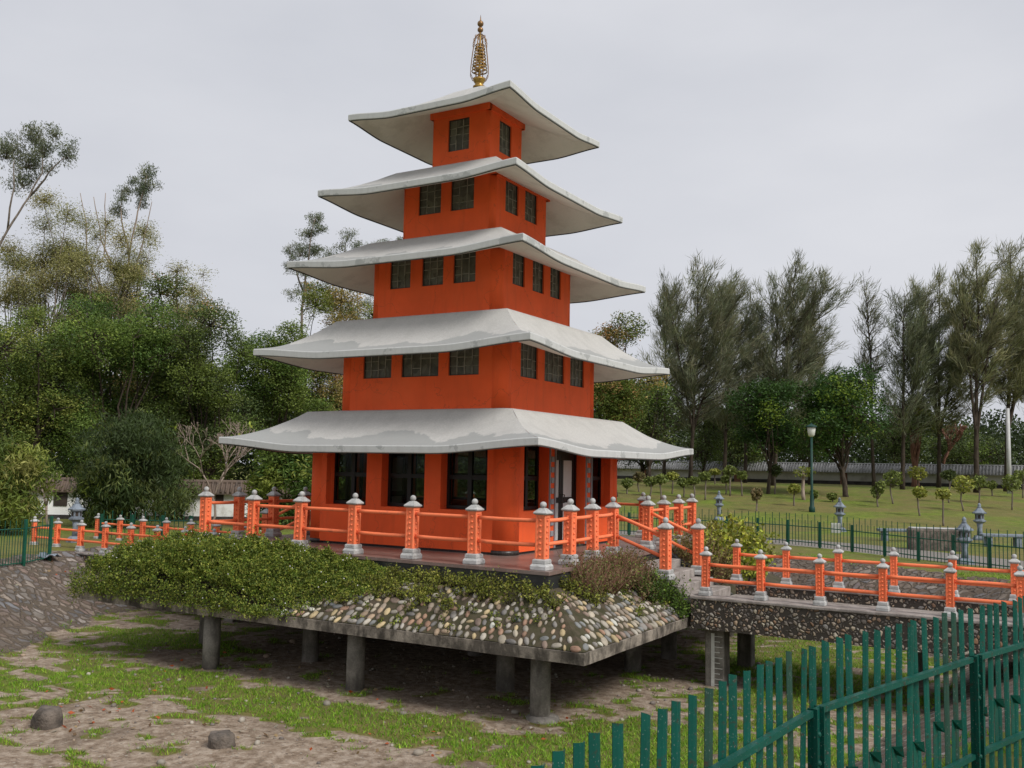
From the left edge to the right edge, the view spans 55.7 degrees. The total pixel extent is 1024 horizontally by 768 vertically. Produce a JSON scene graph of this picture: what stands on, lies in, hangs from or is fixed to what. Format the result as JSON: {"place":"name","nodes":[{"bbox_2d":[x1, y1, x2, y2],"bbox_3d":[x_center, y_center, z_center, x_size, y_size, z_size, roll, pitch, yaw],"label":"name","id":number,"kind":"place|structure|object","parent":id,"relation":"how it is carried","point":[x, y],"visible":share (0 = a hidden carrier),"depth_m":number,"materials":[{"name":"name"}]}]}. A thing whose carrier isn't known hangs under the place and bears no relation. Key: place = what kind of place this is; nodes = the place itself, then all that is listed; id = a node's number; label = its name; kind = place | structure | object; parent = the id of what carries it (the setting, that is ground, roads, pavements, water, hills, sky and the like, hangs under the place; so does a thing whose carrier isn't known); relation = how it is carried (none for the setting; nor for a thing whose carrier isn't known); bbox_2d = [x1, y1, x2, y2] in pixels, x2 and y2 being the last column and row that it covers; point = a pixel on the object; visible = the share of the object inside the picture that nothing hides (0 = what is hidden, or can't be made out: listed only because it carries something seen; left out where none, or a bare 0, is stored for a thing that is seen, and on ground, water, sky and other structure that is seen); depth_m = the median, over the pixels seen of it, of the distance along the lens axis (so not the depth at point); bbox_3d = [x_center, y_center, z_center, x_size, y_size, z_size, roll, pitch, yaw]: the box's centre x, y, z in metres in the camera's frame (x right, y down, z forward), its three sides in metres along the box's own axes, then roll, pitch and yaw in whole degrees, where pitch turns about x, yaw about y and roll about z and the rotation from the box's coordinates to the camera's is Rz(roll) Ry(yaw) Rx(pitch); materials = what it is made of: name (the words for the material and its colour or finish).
{"place":"outdoors","nodes":[
{"label":"outdoors","id":0,"kind":"place"},
{"bbox_2d":[2,624,903,767],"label":"gravel","id":1,"kind":"structure","parent":0,"point":[417,752],"depth_m":16.38,"materials":[{"name":"grey gravel"}]},
{"bbox_2d":[0,465,1023,767],"bbox_3d":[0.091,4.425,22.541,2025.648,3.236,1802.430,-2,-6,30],"label":"ground","id":2,"kind":"structure","parent":0,"point":[34,603],"depth_m":18.85,"materials":[{"name":"green plant"}]},
{"bbox_2d":[0,516,53,565],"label":"steel fence","id":3,"kind":"object","parent":2,"relation":"on","point":[24,545],"visible":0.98,"depth_m":25.07,"materials":[{"name":"green metal"}]},
{"bbox_2d":[0,436,66,534],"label":"bamboo bush","id":4,"kind":"object","parent":2,"relation":"on","point":[22,467],"visible":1,"depth_m":32.42,"materials":[{"name":"green plant"}]},
{"bbox_2d":[0,120,80,245],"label":"eucalyptus","id":5,"kind":"object","parent":2,"relation":"on","point":[41,150],"visible":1,"depth_m":60.09,"materials":[{"name":"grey plant"}]},
{"bbox_2d":[30,705,62,729],"bbox_3d":[-7.068,5.093,14.747,0.436,0.338,0.352,-3,-6,37],"label":"rock","id":6,"kind":"object","parent":2,"relation":"on","point":[46,717],"visible":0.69,"depth_m":14.61,"materials":[{"name":"grey stone"}]},
{"bbox_2d":[0,185,110,446],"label":"feathery tree","id":7,"kind":"object","parent":2,"relation":"on","point":[18,291],"visible":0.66,"depth_m":62.83,"materials":[{"name":"green plant"}]},
{"bbox_2d":[0,304,115,459],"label":"bushy tree","id":8,"kind":"object","parent":2,"relation":"on","point":[21,365],"visible":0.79,"depth_m":46.38,"materials":[{"name":"green plant"}]},
{"bbox_2d":[66,497,84,542],"bbox_3d":[-13.426,4.208,29.866,0.510,1.425,0.442,-2,-6,30],"label":"stone lantern","id":9,"kind":"object","parent":2,"relation":"on","point":[76,509],"visible":0.86,"depth_m":29.77,"materials":[{"name":"grey stone"}]},
{"bbox_2d":[26,210,150,473],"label":"feathery tree","id":10,"kind":"object","parent":2,"relation":"on","point":[124,239],"visible":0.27,"depth_m":64.38,"materials":[{"name":"green plant"}]},
{"bbox_2d":[70,460,134,528],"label":"bamboo bush","id":11,"kind":"object","parent":2,"relation":"on","point":[81,488],"visible":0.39,"depth_m":36.11,"materials":[{"name":"green plant"}]},
{"bbox_2d":[24,288,195,475],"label":"bushy tree","id":12,"kind":"object","parent":2,"relation":"on","point":[134,353],"visible":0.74,"depth_m":48.49,"materials":[{"name":"green plant"}]},
{"bbox_2d":[80,161,164,318],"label":"eucalyptus","id":13,"kind":"object","parent":2,"relation":"on","point":[145,187],"visible":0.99,"depth_m":67.49,"materials":[{"name":"green plant"}]},
{"bbox_2d":[63,407,196,527],"bbox_3d":[-14.779,3.279,37.193,5.314,4.986,4.669,-2,-6,30],"label":"bamboo bush","id":14,"kind":"object","parent":2,"relation":"on","point":[137,474],"visible":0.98,"depth_m":36.33,"materials":[{"name":"green plant"}]},
{"bbox_2d":[94,217,172,407],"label":"feathery tree","id":15,"kind":"object","parent":2,"relation":"on","point":[140,269],"visible":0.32,"depth_m":66.33,"materials":[{"name":"green plant"}]},
{"bbox_2d":[76,551,241,622],"bbox_3d":[-10.583,5.713,28.119,10.280,1.720,3.150,-2,-6,30],"label":"footbridge","id":16,"kind":"object","parent":2,"relation":"on","point":[84,555],"depth_m":27.08,"materials":[{"name":"concrete"}]},
{"bbox_2d":[30,516,218,553],"bbox_3d":[-10.932,4.278,26.881,7.717,0.919,0.230,-2,-6,30],"label":"bridge railing","id":17,"kind":"object","parent":16,"relation":"on","point":[80,540],"visible":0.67,"depth_m":27.55,"materials":[{"name":"orange paint"}]},
{"bbox_2d":[93,513,260,541],"bbox_3d":[-9.693,4.523,29.260,8.898,0.925,0.227,-2,-6,30],"label":"bridge railing","id":18,"kind":"object","parent":16,"relation":"on","point":[119,524],"visible":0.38,"depth_m":30.32,"materials":[{"name":"orange paint"}]},
{"bbox_2d":[91,270,229,466],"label":"bushy tree","id":19,"kind":"object","parent":2,"relation":"on","point":[164,283],"visible":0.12,"depth_m":55.50,"materials":[{"name":"green plant"}]},
{"bbox_2d":[99,510,229,539],"bbox_3d":[-9.504,5.465,31.270,7.696,2.626,0.096,1,-5,0],"label":"steel fence","id":20,"kind":"object","parent":2,"relation":"on","point":[131,520],"visible":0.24,"depth_m":31.35,"materials":[{"name":"green paint"}]},
{"bbox_2d":[28,477,310,520],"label":"garden wall","id":21,"kind":"structure","parent":2,"relation":"on","point":[227,489],"depth_m":41.95,"materials":[{"name":"paint"}]},
{"bbox_2d":[153,439,209,520],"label":"leafy bush","id":22,"kind":"object","parent":2,"relation":"on","point":[191,450],"visible":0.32,"depth_m":41.60,"materials":[{"name":"green plant"}]},
{"bbox_2d":[156,259,222,476],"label":"feathery tree","id":23,"kind":"object","parent":2,"relation":"on","point":[194,295],"visible":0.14,"depth_m":68.48,"materials":[{"name":"green plant"}]},
{"bbox_2d":[129,297,276,479],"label":"bushy tree","id":24,"kind":"object","parent":2,"relation":"on","point":[195,375],"visible":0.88,"depth_m":49.18,"materials":[{"name":"green plant"}]},
{"bbox_2d":[160,419,254,525],"bbox_3d":[-11.982,3.548,38.032,4.181,4.494,2.805,4,-5,-26],"label":"frangipani","id":25,"kind":"object","parent":2,"relation":"on","point":[227,457],"visible":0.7,"depth_m":38.36,"materials":[{"name":"brown plant"}]},
{"bbox_2d":[208,730,235,748],"bbox_3d":[-4.123,5.057,13.767,0.356,0.225,0.288,4,-6,-32],"label":"rock","id":26,"kind":"object","parent":2,"relation":"on","point":[221,739],"visible":0.99,"depth_m":13.66,"materials":[{"name":"grey stone"}]},
{"bbox_2d":[0,357,534,498],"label":"thicket undergrowth","id":27,"kind":"object","parent":2,"relation":"on","point":[462,467],"visible":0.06,"depth_m":58.32,"materials":[{"name":"green plant"}]},
{"bbox_2d":[217,318,338,466],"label":"bushy tree","id":28,"kind":"object","parent":2,"relation":"on","point":[286,379],"visible":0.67,"depth_m":52.65,"materials":[{"name":"green plant"}]},
{"bbox_2d":[243,450,312,529],"bbox_3d":[-9.232,3.895,37.924,3.842,4.047,2.782,-2,-6,30],"label":"leafy bush","id":29,"kind":"object","parent":2,"relation":"on","point":[262,483],"visible":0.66,"depth_m":37.42,"materials":[{"name":"green plant"}]},
{"bbox_2d":[8,560,582,755],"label":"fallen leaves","id":30,"kind":"object","parent":2,"relation":"on","point":[276,735],"visible":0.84,"depth_m":15.35,"materials":[{"name":"brown plant"}]},
{"bbox_2d":[281,211,328,335],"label":"eucalyptus","id":31,"kind":"object","parent":2,"relation":"on","point":[304,249],"visible":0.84,"depth_m":85.50,"materials":[{"name":"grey plant"}]},
{"bbox_2d":[279,454,344,520],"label":"leafy bush","id":32,"kind":"object","parent":2,"relation":"on","point":[292,511],"visible":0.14,"depth_m":37.99,"materials":[{"name":"green plant"}]},
{"bbox_2d":[287,279,369,469],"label":"bushy tree","id":33,"kind":"object","parent":2,"relation":"on","point":[317,297],"visible":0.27,"depth_m":56.91,"materials":[{"name":"green plant"}]},
{"bbox_2d":[319,227,373,385],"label":"eucalyptus","id":34,"kind":"object","parent":2,"relation":"on","point":[355,245],"visible":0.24,"depth_m":87.15,"materials":[{"name":"green plant"}]},
{"bbox_2d":[79,534,780,724],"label":"platform","id":35,"kind":"structure","parent":2,"relation":"on","point":[579,632],"depth_m":16.79,"materials":[{"name":"stone"}]},
{"bbox_2d":[65,524,417,622],"bbox_3d":[-5.452,3.705,19.128,8.354,1.781,2.051,-2,-6,30],"label":"hedge","id":36,"kind":"object","parent":35,"relation":"on","point":[256,560],"visible":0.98,"depth_m":18.81,"materials":[{"name":"green plant"}]},
{"bbox_2d":[211,487,310,538],"bbox_3d":[-5.875,3.005,22.796,0.320,1.187,3.112,-2,-6,33],"label":"railing","id":37,"kind":"object","parent":35,"relation":"on","point":[240,501],"visible":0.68,"depth_m":22.91,"materials":[{"name":"orange paint"}]},
{"bbox_2d":[198,486,552,570],"bbox_3d":[-3.117,2.730,19.048,9.018,1.196,0.341,-2,-6,33],"label":"railing","id":38,"kind":"object","parent":35,"relation":"on","point":[541,561],"visible":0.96,"depth_m":18.26,"materials":[{"name":"orange paint"}]},
{"bbox_2d":[219,16,693,555],"bbox_3d":[-0.889,-2.685,23.229,8.064,12.780,8.064,-2,-6,30],"label":"pagoda","id":39,"kind":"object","parent":35,"relation":"on","point":[469,342],"visible":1,"depth_m":21.49,"materials":[{"name":"orange paint"}]},
{"bbox_2d":[333,453,366,504],"bbox_3d":[-3.508,1.946,21.548,1.130,1.434,0.068,-2,-6,30],"label":"window","id":40,"kind":"structure","parent":39,"relation":"in","point":[354,474],"depth_m":21.55,"materials":[{"name":"black metal"}]},
{"bbox_2d":[338,453,363,500],"bbox_3d":[-3.830,2.036,22.666,0.068,1.434,1.030,-2,-6,30],"label":"window","id":41,"kind":"structure","parent":39,"relation":"in","point":[348,455],"depth_m":22.66,"materials":[{"name":"black glass"}]},
{"bbox_2d":[364,356,391,378],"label":"window","id":42,"kind":"structure","parent":39,"relation":"in","point":[375,366],"depth_m":21.77,"materials":[{"name":"black glass"}]},
{"bbox_2d":[392,454,405,506],"bbox_3d":[-2.891,2.731,24.249,0.048,1.970,0.625,-2,-6,30],"label":"window pane","id":43,"kind":"structure","parent":39,"relation":"in","point":[399,460],"depth_m":24.33,"materials":[{"name":"black glass"}]},
{"bbox_2d":[391,260,410,288],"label":"window","id":44,"kind":"structure","parent":39,"relation":"in","point":[400,271],"depth_m":22.22,"materials":[{"name":"black glass"}]},
{"bbox_2d":[387,454,424,506],"bbox_3d":[-2.180,1.904,20.770,1.130,1.434,0.068,-2,-6,30],"label":"window","id":45,"kind":"structure","parent":39,"relation":"in","point":[409,475],"depth_m":20.78,"materials":[{"name":"black metal"}]},
{"bbox_2d":[402,353,438,376],"bbox_3d":[-1.980,-0.553,21.183,0.990,0.800,0.040,-2,-6,30],"label":"window","id":46,"kind":"structure","parent":39,"relation":"in","point":[413,365],"depth_m":21.17,"materials":[{"name":"black glass"}]},
{"bbox_2d":[419,183,440,215],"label":"window","id":47,"kind":"structure","parent":39,"relation":"in","point":[430,195],"depth_m":22.56,"materials":[{"name":"black glass"}]},
{"bbox_2d":[423,257,443,285],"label":"window","id":48,"kind":"structure","parent":39,"relation":"in","point":[432,267],"depth_m":21.76,"materials":[{"name":"black glass"}]},
{"bbox_2d":[449,117,469,151],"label":"window","id":49,"kind":"structure","parent":39,"relation":"in","point":[459,128],"depth_m":22.88,"materials":[{"name":"black glass"}]},
{"bbox_2d":[451,177,473,210],"bbox_3d":[-1.102,-4.323,22.093,0.630,0.740,0.040,-2,-6,30],"label":"window","id":50,"kind":"structure","parent":39,"relation":"in","point":[462,190],"depth_m":22.10,"materials":[{"name":"black glass"}]},
{"bbox_2d":[449,348,478,375],"bbox_3d":[-0.997,-0.584,20.607,0.770,0.800,0.040,-2,-6,30],"label":"window","id":51,"kind":"structure","parent":39,"relation":"in","point":[464,362],"depth_m":20.59,"materials":[{"name":"black glass"}]},
{"bbox_2d":[454,251,475,282],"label":"window","id":52,"kind":"structure","parent":39,"relation":"in","point":[464,264],"depth_m":21.33,"materials":[{"name":"black glass"}]},
{"bbox_2d":[446,451,486,509],"bbox_3d":[-0.851,1.863,19.991,1.130,1.434,0.068,-2,-6,30],"label":"window","id":53,"kind":"structure","parent":39,"relation":"in","point":[470,477],"depth_m":20.00,"materials":[{"name":"black metal"}]},
{"bbox_2d":[505,181,517,215],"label":"window","id":54,"kind":"structure","parent":39,"relation":"in","point":[511,189],"depth_m":22.39,"materials":[{"name":"black glass"}]},
{"bbox_2d":[521,343,536,378],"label":"window","id":55,"kind":"structure","parent":39,"relation":"in","point":[528,353],"depth_m":21.03,"materials":[{"name":"black glass"}]},
{"bbox_2d":[523,446,538,509],"bbox_3d":[0.281,1.908,20.269,0.068,1.434,1.050,-2,-6,30],"label":"window","id":56,"kind":"structure","parent":39,"relation":"in","point":[526,478],"depth_m":20.39,"materials":[{"name":"black metal"}]},
{"bbox_2d":[545,351,562,383],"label":"window","id":57,"kind":"structure","parent":39,"relation":"in","point":[553,362],"depth_m":22.02,"materials":[{"name":"black glass"}]},
{"bbox_2d":[555,455,561,540],"bbox_3d":[0.933,2.548,21.276,0.104,1.970,0.625,-2,-6,30],"label":"door","id":58,"kind":"structure","parent":39,"relation":"in","point":[559,457],"depth_m":21.46,"materials":[{"name":"white metal"}]},
{"bbox_2d":[560,455,573,539],"bbox_3d":[1.255,2.601,21.821,0.104,1.970,0.625,-2,-6,30],"label":"door","id":59,"kind":"structure","parent":39,"relation":"in","point":[567,465],"depth_m":21.83,"materials":[{"name":"white metal"}]},
{"bbox_2d":[570,358,582,387],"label":"window","id":60,"kind":"structure","parent":39,"relation":"in","point":[576,366],"depth_m":23.01,"materials":[{"name":"black glass"}]},
{"bbox_2d":[308,558,610,613],"bbox_3d":[-1.081,3.568,17.095,5.546,0.840,2.078,0,-5,16],"label":"scrub","id":61,"kind":"object","parent":35,"relation":"on","point":[491,587],"visible":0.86,"depth_m":16.78,"materials":[{"name":"green plant"}]},
{"bbox_2d":[351,585,680,631],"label":"weeds","id":62,"kind":"object","parent":35,"relation":"on","point":[639,608],"visible":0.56,"depth_m":16.53,"materials":[{"name":"green plant"}]},
{"bbox_2d":[549,497,622,565],"bbox_3d":[1.360,2.746,18.268,0.324,1.199,3.411,-1,-6,27],"label":"railing","id":63,"kind":"object","parent":35,"relation":"on","point":[570,518],"visible":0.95,"depth_m":18.55,"materials":[{"name":"orange paint"}]},
{"bbox_2d":[616,514,674,579],"bbox_3d":[2.580,3.202,19.108,1.280,1.200,0.308,-2,-6,34],"label":"step railing","id":64,"kind":"object","parent":63,"relation":"attached to","point":[664,534],"visible":0.98,"depth_m":18.80,"materials":[{"name":"orange paint"}]},
{"bbox_2d":[557,540,666,600],"bbox_3d":[1.897,3.487,18.134,1.620,1.105,3.551,-2,-6,30],"label":"dry scrub","id":65,"kind":"object","parent":35,"relation":"on","point":[612,575],"visible":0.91,"depth_m":17.80,"materials":[{"name":"brown plant"}]},
{"bbox_2d":[615,549,698,620],"bbox_3d":[2.693,3.834,18.683,1.932,1.238,1.591,-2,-6,30],"label":"creeper","id":66,"kind":"object","parent":35,"relation":"on","point":[665,591],"visible":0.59,"depth_m":18.32,"materials":[{"name":"green plant"}]},
{"bbox_2d":[640,494,697,549],"bbox_3d":[3.774,3.211,23.014,0.337,1.181,3.736,-1,-6,27],"label":"railing","id":67,"kind":"object","parent":35,"relation":"on","point":[663,509],"visible":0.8,"depth_m":22.52,"materials":[{"name":"orange paint"}]},
{"bbox_2d":[641,553,732,613],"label":"staircase","id":68,"kind":"structure","parent":35,"relation":"on","point":[680,569],"depth_m":20.13,"materials":[{"name":"concrete"}]},
{"bbox_2d":[650,512,705,574],"bbox_3d":[3.616,3.458,21.141,1.252,1.299,0.321,-2,-6,30],"label":"step railing","id":69,"kind":"object","parent":68,"relation":"on","point":[697,532],"visible":0.9,"depth_m":20.85,"materials":[{"name":"orange paint"}]},
{"bbox_2d":[662,513,751,584],"bbox_3d":[4.452,3.726,21.789,2.105,1.561,2.524,-2,-6,30],"label":"dry shrub","id":70,"kind":"object","parent":35,"relation":"on","point":[686,556],"visible":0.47,"depth_m":21.44,"materials":[{"name":"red plant"}]},
{"bbox_2d":[673,508,779,580],"bbox_3d":[5.211,3.848,23.059,2.466,1.729,3.434,-2,-6,30],"label":"yellow shrub","id":71,"kind":"object","parent":35,"relation":"on","point":[742,534],"visible":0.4,"depth_m":22.56,"materials":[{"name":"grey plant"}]},
{"bbox_2d":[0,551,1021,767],"bbox_3d":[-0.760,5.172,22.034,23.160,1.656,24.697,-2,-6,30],"label":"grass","id":72,"kind":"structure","parent":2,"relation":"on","point":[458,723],"depth_m":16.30,"materials":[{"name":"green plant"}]},
{"bbox_2d":[588,310,668,496],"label":"bushy tree","id":73,"kind":"object","parent":2,"relation":"on","point":[614,400],"visible":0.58,"depth_m":59.31,"materials":[{"name":"green plant"}]},
{"bbox_2d":[621,376,681,476],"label":"bushy tree","id":74,"kind":"object","parent":2,"relation":"on","point":[658,400],"visible":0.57,"depth_m":67.72,"materials":[{"name":"green plant"}]},
{"bbox_2d":[648,282,718,474],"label":"casuarina","id":75,"kind":"object","parent":2,"relation":"on","point":[658,316],"visible":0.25,"depth_m":78.15,"materials":[{"name":"green plant"}]},
{"bbox_2d":[677,394,736,481],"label":"bushy tree","id":76,"kind":"object","parent":2,"relation":"on","point":[709,445],"visible":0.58,"depth_m":83.61,"materials":[{"name":"green plant"}]},
{"bbox_2d":[637,248,778,484],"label":"casuarina","id":77,"kind":"object","parent":2,"relation":"on","point":[718,312],"visible":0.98,"depth_m":70.09,"materials":[{"name":"green plant"}]},
{"bbox_2d":[698,277,763,482],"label":"casuarina","id":78,"kind":"object","parent":2,"relation":"on","point":[720,414],"visible":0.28,"depth_m":74.01,"materials":[{"name":"green plant"}]},
{"bbox_2d":[701,411,765,471],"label":"bushy tree","id":79,"kind":"object","parent":2,"relation":"on","point":[737,454],"visible":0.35,"depth_m":87.03,"materials":[{"name":"green plant"}]},
{"bbox_2d":[474,404,1023,473],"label":"woodland","id":80,"kind":"object","parent":2,"relation":"on","point":[861,456],"visible":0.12,"depth_m":102.33,"materials":[{"name":"green plant"}]},
{"bbox_2d":[731,287,777,482],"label":"casuarina","id":81,"kind":"object","parent":2,"relation":"on","point":[757,322],"visible":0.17,"depth_m":80.69,"materials":[{"name":"green plant"}]},
{"bbox_2d":[720,375,812,493],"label":"shade tree","id":82,"kind":"object","parent":2,"relation":"on","point":[769,431],"visible":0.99,"depth_m":63.70,"materials":[{"name":"green plant"}]},
{"bbox_2d":[528,460,1023,488],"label":"boundary wall","id":83,"kind":"structure","parent":2,"relation":"on","point":[855,473],"depth_m":82.51,"materials":[{"name":"stone"}]},
{"bbox_2d":[531,596,1023,767],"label":"palisade fence","id":84,"kind":"object","parent":2,"relation":"on","point":[815,716],"visible":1,"depth_m":6.14,"materials":[{"name":"green paint"}]},
{"bbox_2d":[732,247,865,485],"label":"casuarina","id":85,"kind":"object","parent":2,"relation":"on","point":[801,363],"visible":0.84,"depth_m":72.26,"materials":[{"name":"green plant"}]},
{"bbox_2d":[806,423,816,511],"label":"street lamp","id":86,"kind":"object","parent":2,"relation":"on","point":[811,427],"visible":0.94,"depth_m":54.01,"materials":[{"name":"green metal"}]},
{"bbox_2d":[619,506,1023,568],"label":"steel fence","id":87,"kind":"object","parent":2,"relation":"on","point":[953,541],"visible":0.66,"depth_m":30.29,"materials":[{"name":"green paint"}]},
{"bbox_2d":[783,362,897,496],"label":"shade tree","id":88,"kind":"object","parent":2,"relation":"on","point":[836,398],"visible":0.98,"depth_m":62.24,"materials":[{"name":"green plant"}]},
{"bbox_2d":[690,583,1023,687],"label":"footbridge","id":89,"kind":"object","parent":2,"relation":"on","point":[746,617],"visible":0.67,"depth_m":17.68,"materials":[{"name":"stone"}]},
{"bbox_2d":[698,547,1023,623],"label":"bridge railing","id":90,"kind":"object","parent":89,"relation":"on","point":[820,588],"visible":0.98,"depth_m":16.96,"materials":[{"name":"orange paint"}]},
{"bbox_2d":[730,539,1023,600],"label":"bridge railing","id":91,"kind":"object","parent":89,"relation":"on","point":[838,560],"visible":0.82,"depth_m":19.41,"materials":[{"name":"orange paint"}]},
{"bbox_2d":[848,269,901,487],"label":"casuarina","id":92,"kind":"object","parent":2,"relation":"on","point":[869,345],"visible":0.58,"depth_m":72.93,"materials":[{"name":"green plant"}]},
{"bbox_2d":[864,415,931,463],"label":"bushy tree","id":93,"kind":"object","parent":2,"relation":"on","point":[892,444],"visible":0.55,"depth_m":83.17,"materials":[{"name":"green plant"}]},
{"bbox_2d":[888,395,935,486],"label":"forked tree","id":94,"kind":"object","parent":2,"relation":"on","point":[915,449],"visible":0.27,"depth_m":75.82,"materials":[{"name":"green plant"}]},
{"bbox_2d":[874,276,971,489],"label":"casuarina","id":95,"kind":"object","parent":2,"relation":"on","point":[919,346],"visible":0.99,"depth_m":70.03,"materials":[{"name":"green plant"}]},
{"bbox_2d":[907,527,960,551],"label":"stone block","id":96,"kind":"structure","parent":2,"relation":"on","point":[945,536],"depth_m":32.90,"materials":[{"name":"grey stone"}]},
{"bbox_2d":[905,262,989,487],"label":"casuarina","id":97,"kind":"object","parent":2,"relation":"on","point":[939,402],"visible":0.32,"depth_m":74.14,"materials":[{"name":"green plant"}]},
{"bbox_2d":[956,517,974,564],"bbox_3d":[13.238,4.612,28.366,0.517,1.444,0.448,-2,-6,30],"label":"stone lantern","id":98,"kind":"object","parent":2,"relation":"on","point":[966,526],"visible":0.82,"depth_m":28.26,"materials":[{"name":"grey stone"}]},
{"bbox_2d":[922,425,1017,464],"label":"bushy tree","id":99,"kind":"object","parent":2,"relation":"on","point":[962,452],"visible":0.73,"depth_m":85.23,"materials":[{"name":"green plant"}]},
{"bbox_2d":[935,236,1023,492],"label":"casuarina","id":100,"kind":"object","parent":2,"relation":"on","point":[996,324],"visible":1,"depth_m":68.37,"materials":[{"name":"green plant"}]},
{"bbox_2d":[978,235,1023,491],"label":"casuarina","id":101,"kind":"object","parent":2,"relation":"on","point":[1014,396],"visible":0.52,"depth_m":70.09,"materials":[{"name":"green plant"}]},
{"bbox_2d":[0,0,1023,464],"label":"sky","id":102,"kind":"structure","parent":0,"point":[883,137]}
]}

